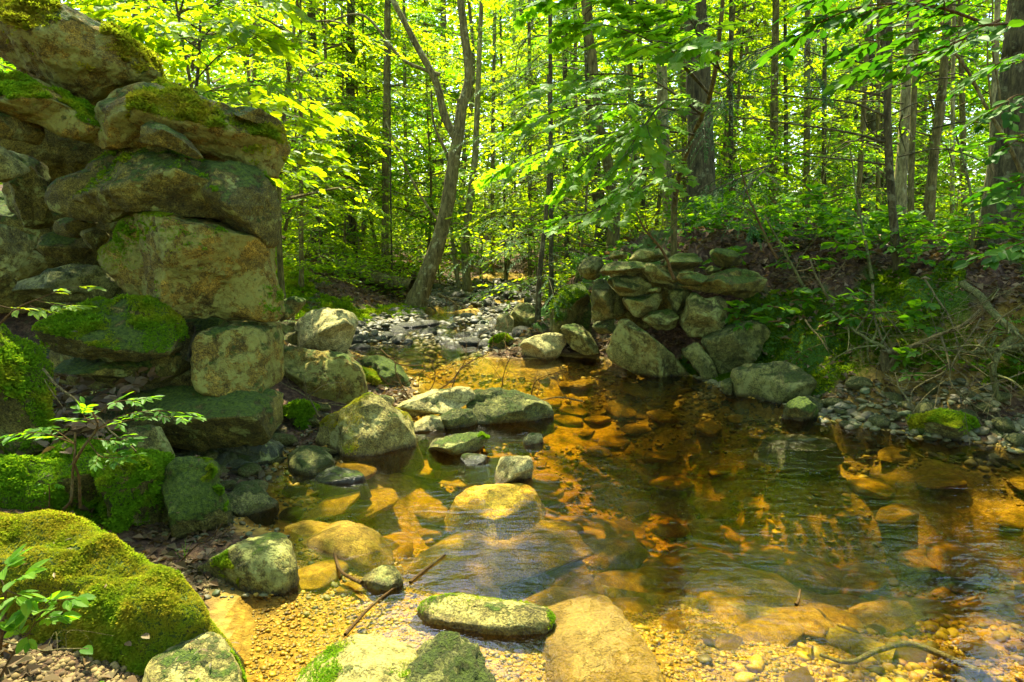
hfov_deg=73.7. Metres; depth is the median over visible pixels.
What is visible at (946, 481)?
sunken stone
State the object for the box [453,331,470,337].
cobble
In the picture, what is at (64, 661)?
soil crumbs
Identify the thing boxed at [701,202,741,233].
seedling
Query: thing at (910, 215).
seedling
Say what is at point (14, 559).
leafy herb
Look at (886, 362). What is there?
rotten stump
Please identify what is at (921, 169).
sapling
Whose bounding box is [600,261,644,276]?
wall stone
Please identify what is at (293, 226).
sapling
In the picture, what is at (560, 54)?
forest tree
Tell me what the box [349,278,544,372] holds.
gravel bar
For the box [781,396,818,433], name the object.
boulder
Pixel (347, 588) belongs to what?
sunken stone
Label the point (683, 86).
forest tree
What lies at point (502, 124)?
forest tree
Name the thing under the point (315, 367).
boulder
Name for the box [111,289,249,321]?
wall stone
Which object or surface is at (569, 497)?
sunken stone
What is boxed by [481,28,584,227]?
young tree
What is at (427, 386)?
sunken stone
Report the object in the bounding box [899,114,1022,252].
bare sapling
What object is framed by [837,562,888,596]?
sunken stone
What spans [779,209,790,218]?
seedling
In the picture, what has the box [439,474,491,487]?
sunken stone
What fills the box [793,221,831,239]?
seedling
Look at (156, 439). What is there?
boulder
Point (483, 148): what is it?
sapling
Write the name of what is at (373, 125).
young tree
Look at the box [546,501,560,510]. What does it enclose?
sunken stone
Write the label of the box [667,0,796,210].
forest tree
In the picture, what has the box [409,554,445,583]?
stick
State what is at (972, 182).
sapling
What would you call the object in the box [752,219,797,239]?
seedling
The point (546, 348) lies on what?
boulder
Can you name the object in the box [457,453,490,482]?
boulder
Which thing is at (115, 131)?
wall stone
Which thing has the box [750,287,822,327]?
seedling
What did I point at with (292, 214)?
sapling
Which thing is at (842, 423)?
cobble
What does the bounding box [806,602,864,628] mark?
sunken stone
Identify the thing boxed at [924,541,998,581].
sunken stone
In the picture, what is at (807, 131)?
forest tree
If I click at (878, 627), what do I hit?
sunken stone
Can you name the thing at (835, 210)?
seedling
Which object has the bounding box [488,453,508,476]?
sunken stone
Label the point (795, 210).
seedling
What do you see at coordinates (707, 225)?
seedling
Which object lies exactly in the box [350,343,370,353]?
cobble
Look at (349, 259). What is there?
undergrowth
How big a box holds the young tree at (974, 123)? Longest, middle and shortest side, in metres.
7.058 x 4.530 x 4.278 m
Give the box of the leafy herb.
[0,543,49,650]
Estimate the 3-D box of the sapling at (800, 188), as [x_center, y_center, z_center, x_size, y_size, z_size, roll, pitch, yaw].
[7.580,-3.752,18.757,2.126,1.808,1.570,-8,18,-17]
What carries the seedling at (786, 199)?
on the ground
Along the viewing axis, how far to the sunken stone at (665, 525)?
4.77 m
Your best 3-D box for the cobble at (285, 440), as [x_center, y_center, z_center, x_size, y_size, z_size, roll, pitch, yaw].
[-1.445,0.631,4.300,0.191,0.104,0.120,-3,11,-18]
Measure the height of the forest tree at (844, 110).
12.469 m
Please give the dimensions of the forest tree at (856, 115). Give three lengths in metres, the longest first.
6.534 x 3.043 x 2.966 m
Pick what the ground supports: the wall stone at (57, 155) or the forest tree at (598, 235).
the forest tree at (598, 235)
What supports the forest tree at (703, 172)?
on the ground
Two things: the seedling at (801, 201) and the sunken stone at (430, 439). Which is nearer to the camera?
the sunken stone at (430, 439)
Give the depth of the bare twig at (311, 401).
4.52 m
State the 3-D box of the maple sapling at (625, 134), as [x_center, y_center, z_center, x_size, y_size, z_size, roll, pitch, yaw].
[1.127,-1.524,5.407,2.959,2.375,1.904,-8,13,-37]
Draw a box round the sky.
[61,0,1004,193]
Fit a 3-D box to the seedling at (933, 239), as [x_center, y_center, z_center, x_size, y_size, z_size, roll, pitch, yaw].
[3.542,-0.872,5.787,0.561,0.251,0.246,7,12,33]
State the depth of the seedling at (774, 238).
6.59 m
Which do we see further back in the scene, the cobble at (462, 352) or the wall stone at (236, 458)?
the cobble at (462, 352)
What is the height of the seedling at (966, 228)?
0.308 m
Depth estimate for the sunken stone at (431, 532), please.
3.85 m
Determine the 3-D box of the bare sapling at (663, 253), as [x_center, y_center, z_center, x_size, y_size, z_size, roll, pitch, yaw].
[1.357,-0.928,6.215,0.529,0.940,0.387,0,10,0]
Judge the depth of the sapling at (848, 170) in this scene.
11.72 m
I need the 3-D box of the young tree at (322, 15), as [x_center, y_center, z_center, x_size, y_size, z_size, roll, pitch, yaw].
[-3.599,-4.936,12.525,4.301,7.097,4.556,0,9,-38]
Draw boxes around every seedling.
[578,247,604,260]
[594,260,609,280]
[602,244,642,262]
[606,240,630,256]
[655,198,692,218]
[665,202,686,220]
[665,216,699,236]
[667,236,696,250]
[681,197,716,212]
[688,185,735,207]
[688,194,724,221]
[689,197,741,228]
[695,202,712,217]
[699,192,738,210]
[699,246,747,270]
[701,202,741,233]
[702,210,735,227]
[703,204,749,224]
[705,216,732,229]
[723,300,762,331]
[724,192,741,205]
[724,199,764,219]
[740,204,758,224]
[742,215,786,234]
[744,193,796,218]
[744,205,780,222]
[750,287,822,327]
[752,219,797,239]
[753,204,793,233]
[761,197,795,218]
[762,208,804,228]
[764,222,781,236]
[764,241,837,271]
[765,226,783,242]
[776,187,831,214]
[777,210,829,237]
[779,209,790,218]
[783,218,812,235]
[792,191,838,219]
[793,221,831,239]
[803,183,860,211]
[812,212,833,228]
[814,252,834,264]
[816,207,853,234]
[818,216,874,238]
[820,216,871,254]
[820,295,880,319]
[825,287,925,329]
[834,198,875,226]
[834,229,875,260]
[835,229,872,244]
[846,222,878,237]
[856,224,889,243]
[866,211,888,240]
[867,212,923,236]
[867,218,903,240]
[875,212,922,233]
[877,205,936,236]
[879,229,932,254]
[888,210,924,229]
[889,347,940,381]
[892,223,967,252]
[897,299,944,336]
[898,215,936,236]
[898,242,935,266]
[900,227,944,244]
[901,213,930,236]
[903,227,933,241]
[905,216,969,241]
[920,219,946,236]
[928,210,1008,240]
[933,351,985,371]
[937,217,1022,250]
[942,213,980,238]
[943,240,978,259]
[946,221,976,244]
[959,227,1002,249]
[979,212,1023,240]
[980,196,1023,236]
[982,345,1023,370]
[989,315,1023,335]
[1007,224,1023,235]
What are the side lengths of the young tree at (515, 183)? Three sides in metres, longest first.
5.305 x 3.405 x 3.215 m
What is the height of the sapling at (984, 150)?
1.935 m
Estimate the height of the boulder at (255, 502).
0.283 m
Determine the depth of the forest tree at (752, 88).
30.52 m
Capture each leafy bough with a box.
[749,0,1023,95]
[944,54,1023,214]
[952,237,1023,270]
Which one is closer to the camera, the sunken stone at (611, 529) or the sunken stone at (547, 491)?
the sunken stone at (611, 529)
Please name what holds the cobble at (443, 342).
on the gravel bar
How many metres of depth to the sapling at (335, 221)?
16.33 m
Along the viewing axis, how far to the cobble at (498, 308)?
10.29 m
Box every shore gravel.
[150,384,433,616]
[691,375,1023,469]
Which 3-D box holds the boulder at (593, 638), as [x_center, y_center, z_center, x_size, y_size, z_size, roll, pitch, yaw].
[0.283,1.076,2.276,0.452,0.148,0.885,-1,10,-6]
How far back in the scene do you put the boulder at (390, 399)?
4.88 m
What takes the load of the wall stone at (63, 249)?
on the wall stone at (125, 293)
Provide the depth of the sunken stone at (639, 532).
4.69 m
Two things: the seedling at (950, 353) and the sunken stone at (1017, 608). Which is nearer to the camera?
the sunken stone at (1017, 608)
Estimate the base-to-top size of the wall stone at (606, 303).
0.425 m
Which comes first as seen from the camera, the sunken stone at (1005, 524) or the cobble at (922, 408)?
the sunken stone at (1005, 524)
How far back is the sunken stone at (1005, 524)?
3.80 m
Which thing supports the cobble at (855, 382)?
on the ground
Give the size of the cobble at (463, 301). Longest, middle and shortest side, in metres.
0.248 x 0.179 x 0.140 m
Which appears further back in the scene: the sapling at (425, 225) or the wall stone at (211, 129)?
the sapling at (425, 225)
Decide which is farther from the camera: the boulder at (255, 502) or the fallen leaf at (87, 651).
the boulder at (255, 502)
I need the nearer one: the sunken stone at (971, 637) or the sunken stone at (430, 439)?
the sunken stone at (971, 637)
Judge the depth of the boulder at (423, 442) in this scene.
4.50 m
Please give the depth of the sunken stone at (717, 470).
5.06 m
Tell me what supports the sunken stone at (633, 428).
on the ground
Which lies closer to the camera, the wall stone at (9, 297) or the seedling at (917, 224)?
the wall stone at (9, 297)
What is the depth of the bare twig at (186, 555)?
2.78 m
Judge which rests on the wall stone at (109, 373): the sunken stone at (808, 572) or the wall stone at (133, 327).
the wall stone at (133, 327)
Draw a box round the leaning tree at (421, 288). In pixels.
[325,0,522,308]
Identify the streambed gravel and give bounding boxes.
[244,498,1023,681]
[272,352,1023,681]
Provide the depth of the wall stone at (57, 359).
4.54 m
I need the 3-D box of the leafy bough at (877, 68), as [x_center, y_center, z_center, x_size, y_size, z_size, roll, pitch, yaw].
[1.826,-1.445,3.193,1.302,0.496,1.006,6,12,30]
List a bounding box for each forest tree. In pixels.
[77,0,249,81]
[200,0,402,241]
[238,0,453,253]
[251,2,346,93]
[252,0,256,88]
[269,3,407,240]
[275,0,360,286]
[302,0,453,214]
[307,1,322,250]
[332,0,483,248]
[338,0,544,219]
[361,0,423,295]
[372,0,509,199]
[380,0,389,273]
[391,0,519,255]
[424,0,534,290]
[452,0,623,228]
[453,0,613,280]
[458,0,583,215]
[472,0,677,250]
[478,0,718,256]
[490,0,496,273]
[497,0,638,212]
[499,0,506,275]
[505,2,652,248]
[508,0,516,244]
[531,0,728,240]
[548,13,553,303]
[562,8,570,270]
[567,0,678,211]
[575,0,770,216]
[577,0,781,223]
[622,41,679,225]
[624,0,628,224]
[633,0,875,209]
[635,2,646,234]
[656,0,672,230]
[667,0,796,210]
[683,0,716,223]
[708,0,831,213]
[710,0,760,205]
[713,34,759,208]
[714,1,829,212]
[716,0,838,218]
[719,0,735,213]
[725,0,959,272]
[737,0,950,218]
[741,4,780,168]
[744,4,885,219]
[749,0,845,206]
[765,0,987,216]
[780,1,948,206]
[792,0,874,203]
[802,0,810,220]
[810,0,1004,214]
[813,0,997,228]
[813,32,899,204]
[817,0,936,210]
[824,0,1006,235]
[853,0,1006,222]
[854,2,870,219]
[880,0,888,226]
[894,0,914,221]
[894,1,989,210]
[950,2,955,230]
[974,0,1023,249]
[977,0,1000,230]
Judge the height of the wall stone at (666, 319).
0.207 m
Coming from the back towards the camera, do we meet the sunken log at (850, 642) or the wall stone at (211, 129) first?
the wall stone at (211, 129)
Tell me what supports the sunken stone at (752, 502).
on the ground
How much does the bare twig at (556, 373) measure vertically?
0.626 m
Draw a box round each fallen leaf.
[79,645,92,653]
[124,641,131,645]
[141,633,149,638]
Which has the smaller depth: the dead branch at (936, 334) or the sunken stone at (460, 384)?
the dead branch at (936, 334)
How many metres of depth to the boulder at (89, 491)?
3.03 m
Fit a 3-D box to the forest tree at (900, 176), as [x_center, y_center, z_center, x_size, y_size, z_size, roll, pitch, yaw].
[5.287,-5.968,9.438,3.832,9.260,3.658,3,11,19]
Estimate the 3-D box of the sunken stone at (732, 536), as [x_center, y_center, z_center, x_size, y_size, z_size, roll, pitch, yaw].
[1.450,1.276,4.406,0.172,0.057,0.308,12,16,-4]
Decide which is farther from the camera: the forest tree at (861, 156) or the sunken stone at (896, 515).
the forest tree at (861, 156)
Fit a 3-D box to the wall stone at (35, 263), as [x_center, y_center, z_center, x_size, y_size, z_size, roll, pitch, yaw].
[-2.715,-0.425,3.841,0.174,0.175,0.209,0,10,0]
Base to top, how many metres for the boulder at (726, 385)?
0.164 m
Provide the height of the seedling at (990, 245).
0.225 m
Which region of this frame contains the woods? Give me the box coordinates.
[1,0,1006,217]
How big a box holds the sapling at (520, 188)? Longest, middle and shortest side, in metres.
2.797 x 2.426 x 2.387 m
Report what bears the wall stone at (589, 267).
on the wall stone at (606, 303)
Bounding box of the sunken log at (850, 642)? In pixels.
[602,585,896,664]
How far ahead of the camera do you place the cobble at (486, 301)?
11.45 m
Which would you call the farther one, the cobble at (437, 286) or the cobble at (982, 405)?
the cobble at (437, 286)
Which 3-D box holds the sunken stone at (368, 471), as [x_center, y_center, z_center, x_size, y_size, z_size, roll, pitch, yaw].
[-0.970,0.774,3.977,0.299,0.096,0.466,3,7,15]
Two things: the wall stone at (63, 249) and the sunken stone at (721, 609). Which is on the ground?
the sunken stone at (721, 609)
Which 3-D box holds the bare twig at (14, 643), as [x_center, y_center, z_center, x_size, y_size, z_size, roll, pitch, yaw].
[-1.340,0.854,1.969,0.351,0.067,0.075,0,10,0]
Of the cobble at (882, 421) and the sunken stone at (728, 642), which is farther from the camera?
the cobble at (882, 421)
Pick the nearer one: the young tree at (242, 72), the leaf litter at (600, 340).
the leaf litter at (600, 340)
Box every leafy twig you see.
[0,286,105,324]
[0,591,95,677]
[35,480,64,507]
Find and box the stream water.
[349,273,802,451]
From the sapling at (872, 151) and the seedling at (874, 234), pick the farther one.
the sapling at (872, 151)
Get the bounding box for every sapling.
[0,392,206,509]
[73,0,367,193]
[254,53,419,262]
[281,185,308,243]
[282,164,338,248]
[290,101,432,264]
[324,149,396,241]
[324,185,389,238]
[361,146,506,282]
[375,156,438,241]
[400,177,474,237]
[410,109,554,284]
[410,192,453,241]
[432,74,663,323]
[445,83,636,313]
[473,0,748,255]
[479,168,570,261]
[487,122,601,276]
[520,125,624,259]
[541,152,620,241]
[592,172,653,227]
[596,63,746,229]
[635,191,683,289]
[645,115,742,224]
[677,120,790,223]
[717,134,821,219]
[721,137,798,223]
[723,165,778,259]
[725,158,798,210]
[737,57,916,226]
[738,155,818,217]
[765,214,838,299]
[781,172,814,220]
[783,232,850,313]
[788,133,894,218]
[806,149,885,280]
[811,69,977,216]
[827,154,875,209]
[831,149,918,223]
[840,144,939,213]
[875,136,956,213]
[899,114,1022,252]
[914,132,988,231]
[941,129,988,222]
[941,139,987,222]
[946,174,984,222]
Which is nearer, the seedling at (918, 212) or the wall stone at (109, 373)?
the wall stone at (109, 373)
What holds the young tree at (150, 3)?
on the ground
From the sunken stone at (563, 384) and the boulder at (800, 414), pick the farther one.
the sunken stone at (563, 384)
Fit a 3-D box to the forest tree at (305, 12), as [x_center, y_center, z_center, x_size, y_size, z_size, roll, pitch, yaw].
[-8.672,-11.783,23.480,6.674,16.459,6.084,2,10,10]
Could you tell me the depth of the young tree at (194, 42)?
7.49 m
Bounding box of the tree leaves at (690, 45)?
[597,32,745,82]
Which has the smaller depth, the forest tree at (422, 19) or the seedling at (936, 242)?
the seedling at (936, 242)
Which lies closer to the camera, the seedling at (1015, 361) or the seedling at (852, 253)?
the seedling at (1015, 361)
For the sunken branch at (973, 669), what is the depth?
2.29 m
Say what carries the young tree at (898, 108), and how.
on the ground
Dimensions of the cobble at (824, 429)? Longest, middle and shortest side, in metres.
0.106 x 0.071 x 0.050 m
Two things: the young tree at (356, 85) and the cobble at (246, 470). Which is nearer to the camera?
the cobble at (246, 470)
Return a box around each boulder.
[0,323,57,455]
[0,453,69,510]
[0,509,245,675]
[33,436,112,511]
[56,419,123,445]
[89,447,174,533]
[116,424,174,456]
[142,631,247,681]
[160,456,233,539]
[197,532,301,596]
[227,481,278,525]
[276,320,297,344]
[279,296,305,321]
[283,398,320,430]
[284,345,368,403]
[287,445,335,488]
[294,307,358,352]
[295,633,417,681]
[312,466,371,501]
[315,392,425,479]
[357,355,410,386]
[361,565,405,599]
[362,366,388,386]
[379,395,394,404]
[396,386,475,417]
[404,631,496,681]
[409,592,555,650]
[414,415,445,436]
[416,434,428,454]
[426,431,489,471]
[438,408,477,435]
[444,483,545,540]
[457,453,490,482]
[466,387,553,445]
[477,320,489,325]
[488,332,512,349]
[494,455,533,483]
[496,313,513,332]
[510,302,534,327]
[521,332,566,364]
[523,433,543,452]
[541,594,664,681]
[549,282,591,343]
[720,377,733,397]
[730,361,816,410]
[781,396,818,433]
[905,408,980,444]
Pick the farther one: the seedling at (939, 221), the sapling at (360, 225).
the sapling at (360, 225)
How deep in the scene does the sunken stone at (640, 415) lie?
5.87 m
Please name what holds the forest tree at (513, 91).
on the ground
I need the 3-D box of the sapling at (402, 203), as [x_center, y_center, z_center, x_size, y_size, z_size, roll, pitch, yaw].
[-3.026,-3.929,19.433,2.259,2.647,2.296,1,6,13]
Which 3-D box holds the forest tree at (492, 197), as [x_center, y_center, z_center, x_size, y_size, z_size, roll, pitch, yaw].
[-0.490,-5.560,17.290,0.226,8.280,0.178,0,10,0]
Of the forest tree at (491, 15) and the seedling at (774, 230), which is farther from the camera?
the forest tree at (491, 15)
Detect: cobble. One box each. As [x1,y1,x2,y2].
[201,449,217,459]
[219,464,228,475]
[221,480,236,490]
[237,463,262,477]
[249,480,268,490]
[268,457,284,464]
[271,433,297,446]
[279,507,303,520]
[281,485,306,497]
[307,417,319,426]
[319,404,330,410]
[322,447,337,455]
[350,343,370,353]
[351,334,369,344]
[357,320,366,326]
[370,350,383,355]
[380,332,393,339]
[388,326,404,331]
[391,335,405,344]
[392,330,409,335]
[396,322,412,330]
[399,355,423,367]
[400,349,421,355]
[412,321,427,330]
[419,328,437,334]
[425,320,439,327]
[432,283,443,289]
[439,340,450,345]
[442,342,461,357]
[449,291,464,297]
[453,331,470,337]
[457,298,468,303]
[459,337,480,346]
[459,347,478,356]
[464,291,471,298]
[475,324,487,330]
[478,340,488,349]
[481,299,492,306]
[494,306,508,311]
[503,290,512,298]
[511,326,527,337]
[524,295,535,302]
[804,395,827,407]
[810,400,822,410]
[819,425,829,433]
[822,397,842,405]
[834,409,847,414]
[839,420,854,427]
[845,376,872,389]
[867,415,890,428]
[883,392,902,401]
[890,412,900,420]
[899,451,910,456]
[915,401,935,412]
[922,436,936,443]
[923,383,938,394]
[957,409,977,417]
[963,391,976,397]
[972,402,996,412]
[972,451,988,459]
[984,391,1012,402]
[991,417,1014,431]
[997,458,1011,465]
[1005,433,1023,446]
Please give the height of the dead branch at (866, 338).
0.736 m
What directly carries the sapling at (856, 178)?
on the ground
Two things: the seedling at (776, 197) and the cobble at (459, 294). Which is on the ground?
the seedling at (776, 197)
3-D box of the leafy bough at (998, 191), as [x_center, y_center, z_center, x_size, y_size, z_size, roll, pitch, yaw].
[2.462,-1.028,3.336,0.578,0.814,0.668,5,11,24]
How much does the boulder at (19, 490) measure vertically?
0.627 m
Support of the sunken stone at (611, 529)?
on the ground
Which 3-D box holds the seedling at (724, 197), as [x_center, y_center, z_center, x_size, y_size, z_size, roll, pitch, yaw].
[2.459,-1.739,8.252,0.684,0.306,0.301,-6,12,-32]
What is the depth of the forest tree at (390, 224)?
11.23 m
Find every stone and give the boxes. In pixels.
[0,0,164,105]
[0,70,99,143]
[0,111,44,144]
[0,127,107,182]
[0,146,29,181]
[0,191,65,313]
[0,224,36,289]
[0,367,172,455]
[2,150,53,229]
[12,263,121,302]
[15,250,48,280]
[31,293,189,361]
[36,221,118,266]
[44,146,222,223]
[47,301,194,389]
[52,385,283,451]
[53,217,97,237]
[53,352,190,384]
[80,227,109,249]
[94,81,163,149]
[96,211,285,322]
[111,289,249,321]
[122,76,290,178]
[139,121,203,159]
[173,439,283,470]
[180,317,226,371]
[190,320,284,396]
[199,160,282,247]
[233,106,284,130]
[284,520,330,543]
[297,520,393,571]
[298,559,349,590]
[307,491,360,519]
[336,463,376,479]
[336,579,366,595]
[347,488,398,521]
[382,531,412,558]
[383,537,399,549]
[396,567,403,574]
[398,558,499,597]
[406,369,425,375]
[407,520,593,587]
[413,498,448,524]
[415,455,441,478]
[418,527,444,538]
[422,383,449,390]
[428,436,444,444]
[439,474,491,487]
[439,524,450,531]
[444,377,459,381]
[448,382,473,389]
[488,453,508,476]
[510,580,539,593]
[522,586,599,606]
[527,479,563,500]
[533,473,558,482]
[535,459,546,468]
[537,374,549,379]
[538,560,591,588]
[540,396,560,406]
[545,507,559,519]
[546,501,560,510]
[549,520,583,534]
[554,415,582,425]
[555,515,622,537]
[558,381,572,387]
[559,405,589,416]
[560,490,579,504]
[561,324,598,355]
[564,575,604,594]
[568,379,597,389]
[578,256,603,279]
[578,429,594,435]
[581,526,605,543]
[583,415,610,424]
[583,537,649,570]
[584,446,609,456]
[590,369,610,374]
[591,278,623,320]
[591,483,604,489]
[591,570,656,591]
[592,319,614,333]
[598,436,630,447]
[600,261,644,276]
[603,400,636,417]
[606,318,689,384]
[607,268,694,329]
[609,250,627,259]
[610,597,653,611]
[611,519,644,538]
[612,276,651,296]
[612,465,625,471]
[619,382,649,398]
[619,423,651,433]
[619,501,648,515]
[621,530,635,539]
[622,293,661,317]
[629,248,670,261]
[633,412,646,418]
[636,538,655,547]
[636,566,691,593]
[640,548,741,576]
[642,263,677,283]
[642,309,678,329]
[643,451,680,461]
[645,588,672,594]
[646,409,681,422]
[648,287,660,292]
[648,476,694,490]
[648,514,690,537]
[658,610,685,632]
[662,253,702,271]
[667,289,689,314]
[667,543,687,550]
[675,271,707,284]
[677,268,766,297]
[679,292,727,337]
[681,342,717,380]
[682,565,814,607]
[686,539,732,556]
[687,452,699,457]
[688,517,721,540]
[692,498,731,519]
[695,419,722,436]
[698,588,750,624]
[701,321,769,374]
[703,633,715,646]
[705,266,719,274]
[708,466,730,475]
[709,248,742,267]
[715,634,742,650]
[720,525,740,549]
[726,414,743,422]
[734,613,803,646]
[739,541,786,564]
[741,497,761,508]
[746,435,759,438]
[748,461,762,469]
[758,565,806,589]
[767,551,840,593]
[771,606,834,641]
[780,468,804,474]
[784,667,813,681]
[798,588,816,597]
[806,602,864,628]
[810,594,870,610]
[827,465,839,470]
[834,512,857,519]
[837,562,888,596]
[847,478,896,499]
[849,600,917,634]
[865,593,893,600]
[866,623,886,633]
[874,503,919,528]
[877,446,914,463]
[889,598,954,620]
[892,647,926,663]
[897,548,937,572]
[915,474,966,488]
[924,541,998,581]
[947,581,977,595]
[957,615,998,627]
[957,641,996,659]
[965,631,1006,662]
[965,661,986,680]
[986,602,1023,617]
[996,520,1023,528]
[996,604,1014,615]
[1000,568,1023,582]
[1009,476,1023,491]
[1014,584,1023,604]
[1019,556,1023,568]
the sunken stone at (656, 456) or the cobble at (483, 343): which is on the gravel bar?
the cobble at (483, 343)
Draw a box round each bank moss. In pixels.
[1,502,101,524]
[275,265,425,323]
[680,239,1023,398]
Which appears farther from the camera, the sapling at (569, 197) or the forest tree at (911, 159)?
the sapling at (569, 197)
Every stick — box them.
[333,552,363,584]
[343,587,395,635]
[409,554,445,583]
[542,397,582,401]
[794,589,800,605]
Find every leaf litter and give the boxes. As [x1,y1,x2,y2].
[0,358,324,681]
[275,216,965,294]
[284,210,1023,406]
[649,224,1023,419]
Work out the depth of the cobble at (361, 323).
8.74 m
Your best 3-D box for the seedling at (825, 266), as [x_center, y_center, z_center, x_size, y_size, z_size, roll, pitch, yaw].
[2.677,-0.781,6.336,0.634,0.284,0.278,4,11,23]
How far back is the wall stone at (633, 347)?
6.18 m
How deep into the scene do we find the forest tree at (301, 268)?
9.38 m
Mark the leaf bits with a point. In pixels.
(53, 575)
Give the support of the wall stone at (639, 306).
on the wall stone at (666, 319)
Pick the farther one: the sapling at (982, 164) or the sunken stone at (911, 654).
the sapling at (982, 164)
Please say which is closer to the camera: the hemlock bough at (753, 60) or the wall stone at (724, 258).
the hemlock bough at (753, 60)
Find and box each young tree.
[0,57,17,72]
[72,0,193,87]
[77,0,344,224]
[110,0,308,157]
[136,0,312,170]
[149,0,406,298]
[155,0,346,192]
[163,54,214,100]
[211,50,263,101]
[215,15,309,190]
[216,5,356,248]
[229,0,432,256]
[259,13,380,211]
[260,43,366,269]
[282,0,482,251]
[282,38,393,192]
[286,18,421,218]
[297,91,398,255]
[305,11,441,253]
[306,50,410,241]
[363,28,500,251]
[368,75,453,242]
[401,53,500,218]
[452,38,582,279]
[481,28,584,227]
[485,42,584,222]
[513,74,649,282]
[537,52,619,192]
[579,0,766,230]
[583,37,675,197]
[645,0,828,200]
[651,0,845,200]
[680,46,795,199]
[735,67,843,207]
[738,29,875,208]
[814,0,978,195]
[853,65,985,198]
[862,0,1002,218]
[891,15,989,216]
[891,103,944,190]
[921,0,1005,183]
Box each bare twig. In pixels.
[2,630,112,654]
[42,368,142,470]
[181,522,225,560]
[280,368,354,417]
[351,303,528,400]
[390,288,469,316]
[495,331,576,410]
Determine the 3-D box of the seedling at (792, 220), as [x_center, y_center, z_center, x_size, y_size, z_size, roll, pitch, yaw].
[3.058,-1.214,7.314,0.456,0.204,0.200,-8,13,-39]
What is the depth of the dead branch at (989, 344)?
4.87 m
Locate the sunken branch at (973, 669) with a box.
[819,641,980,675]
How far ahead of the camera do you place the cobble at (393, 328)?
8.66 m
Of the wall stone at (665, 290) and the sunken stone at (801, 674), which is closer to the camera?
the sunken stone at (801, 674)
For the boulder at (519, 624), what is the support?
on the ground
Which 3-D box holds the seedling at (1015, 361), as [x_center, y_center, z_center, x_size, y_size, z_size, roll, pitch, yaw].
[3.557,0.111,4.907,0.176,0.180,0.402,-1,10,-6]
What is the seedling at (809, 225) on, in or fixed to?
on the ground
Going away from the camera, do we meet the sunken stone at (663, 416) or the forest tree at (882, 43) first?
the sunken stone at (663, 416)
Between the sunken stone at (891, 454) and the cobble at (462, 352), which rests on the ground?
the sunken stone at (891, 454)
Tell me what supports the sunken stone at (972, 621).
on the ground
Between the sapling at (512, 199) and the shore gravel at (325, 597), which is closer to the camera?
the shore gravel at (325, 597)
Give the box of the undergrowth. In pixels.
[275,183,980,300]
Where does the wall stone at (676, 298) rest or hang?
on the wall stone at (666, 319)
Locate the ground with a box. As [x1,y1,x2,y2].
[0,185,1023,681]
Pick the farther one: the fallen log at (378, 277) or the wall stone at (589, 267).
the fallen log at (378, 277)
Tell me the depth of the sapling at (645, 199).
20.77 m
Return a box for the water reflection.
[753,434,843,470]
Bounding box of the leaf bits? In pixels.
[14,303,240,680]
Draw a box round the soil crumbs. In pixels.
[0,560,224,681]
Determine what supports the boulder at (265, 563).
on the ground
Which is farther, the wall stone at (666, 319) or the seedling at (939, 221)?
the seedling at (939, 221)
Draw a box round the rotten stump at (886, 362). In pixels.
[867,340,907,373]
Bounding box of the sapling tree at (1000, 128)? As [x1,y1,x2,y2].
[940,0,1023,246]
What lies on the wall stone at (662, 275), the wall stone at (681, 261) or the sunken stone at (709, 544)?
the wall stone at (681, 261)
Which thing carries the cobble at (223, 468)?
on the ground
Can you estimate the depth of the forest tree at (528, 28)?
14.26 m
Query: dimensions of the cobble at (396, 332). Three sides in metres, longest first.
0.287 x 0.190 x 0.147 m
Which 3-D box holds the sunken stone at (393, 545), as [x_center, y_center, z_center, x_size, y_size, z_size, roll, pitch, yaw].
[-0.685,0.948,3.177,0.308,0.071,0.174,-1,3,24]
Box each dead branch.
[786,279,1021,425]
[809,293,924,375]
[870,309,994,410]
[879,360,932,413]
[894,271,1023,449]
[929,326,1023,361]
[940,280,1023,399]
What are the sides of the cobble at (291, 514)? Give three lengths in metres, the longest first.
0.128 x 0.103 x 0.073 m
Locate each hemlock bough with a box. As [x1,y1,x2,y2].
[613,99,754,165]
[653,164,787,251]
[701,29,845,131]
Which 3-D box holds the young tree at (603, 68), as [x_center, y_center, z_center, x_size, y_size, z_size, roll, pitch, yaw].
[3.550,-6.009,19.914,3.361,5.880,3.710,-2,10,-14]
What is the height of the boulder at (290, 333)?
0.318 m
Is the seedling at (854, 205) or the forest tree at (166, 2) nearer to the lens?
the seedling at (854, 205)
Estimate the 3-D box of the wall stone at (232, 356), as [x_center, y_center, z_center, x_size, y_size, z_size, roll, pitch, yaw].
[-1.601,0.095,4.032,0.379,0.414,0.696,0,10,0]
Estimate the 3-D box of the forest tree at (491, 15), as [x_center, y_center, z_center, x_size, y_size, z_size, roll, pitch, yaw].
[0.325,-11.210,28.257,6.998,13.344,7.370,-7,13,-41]
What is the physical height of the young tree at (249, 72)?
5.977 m
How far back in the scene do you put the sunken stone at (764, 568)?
4.02 m
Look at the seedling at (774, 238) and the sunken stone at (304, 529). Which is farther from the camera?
the seedling at (774, 238)
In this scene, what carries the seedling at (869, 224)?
on the ground
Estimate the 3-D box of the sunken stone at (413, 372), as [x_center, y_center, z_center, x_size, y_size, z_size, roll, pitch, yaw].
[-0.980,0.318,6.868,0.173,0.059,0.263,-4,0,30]
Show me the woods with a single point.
(450, 22)
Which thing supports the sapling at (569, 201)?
on the ground
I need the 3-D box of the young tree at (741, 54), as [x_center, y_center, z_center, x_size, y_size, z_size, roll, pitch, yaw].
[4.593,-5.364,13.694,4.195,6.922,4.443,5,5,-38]
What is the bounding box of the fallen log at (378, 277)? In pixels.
[313,249,414,291]

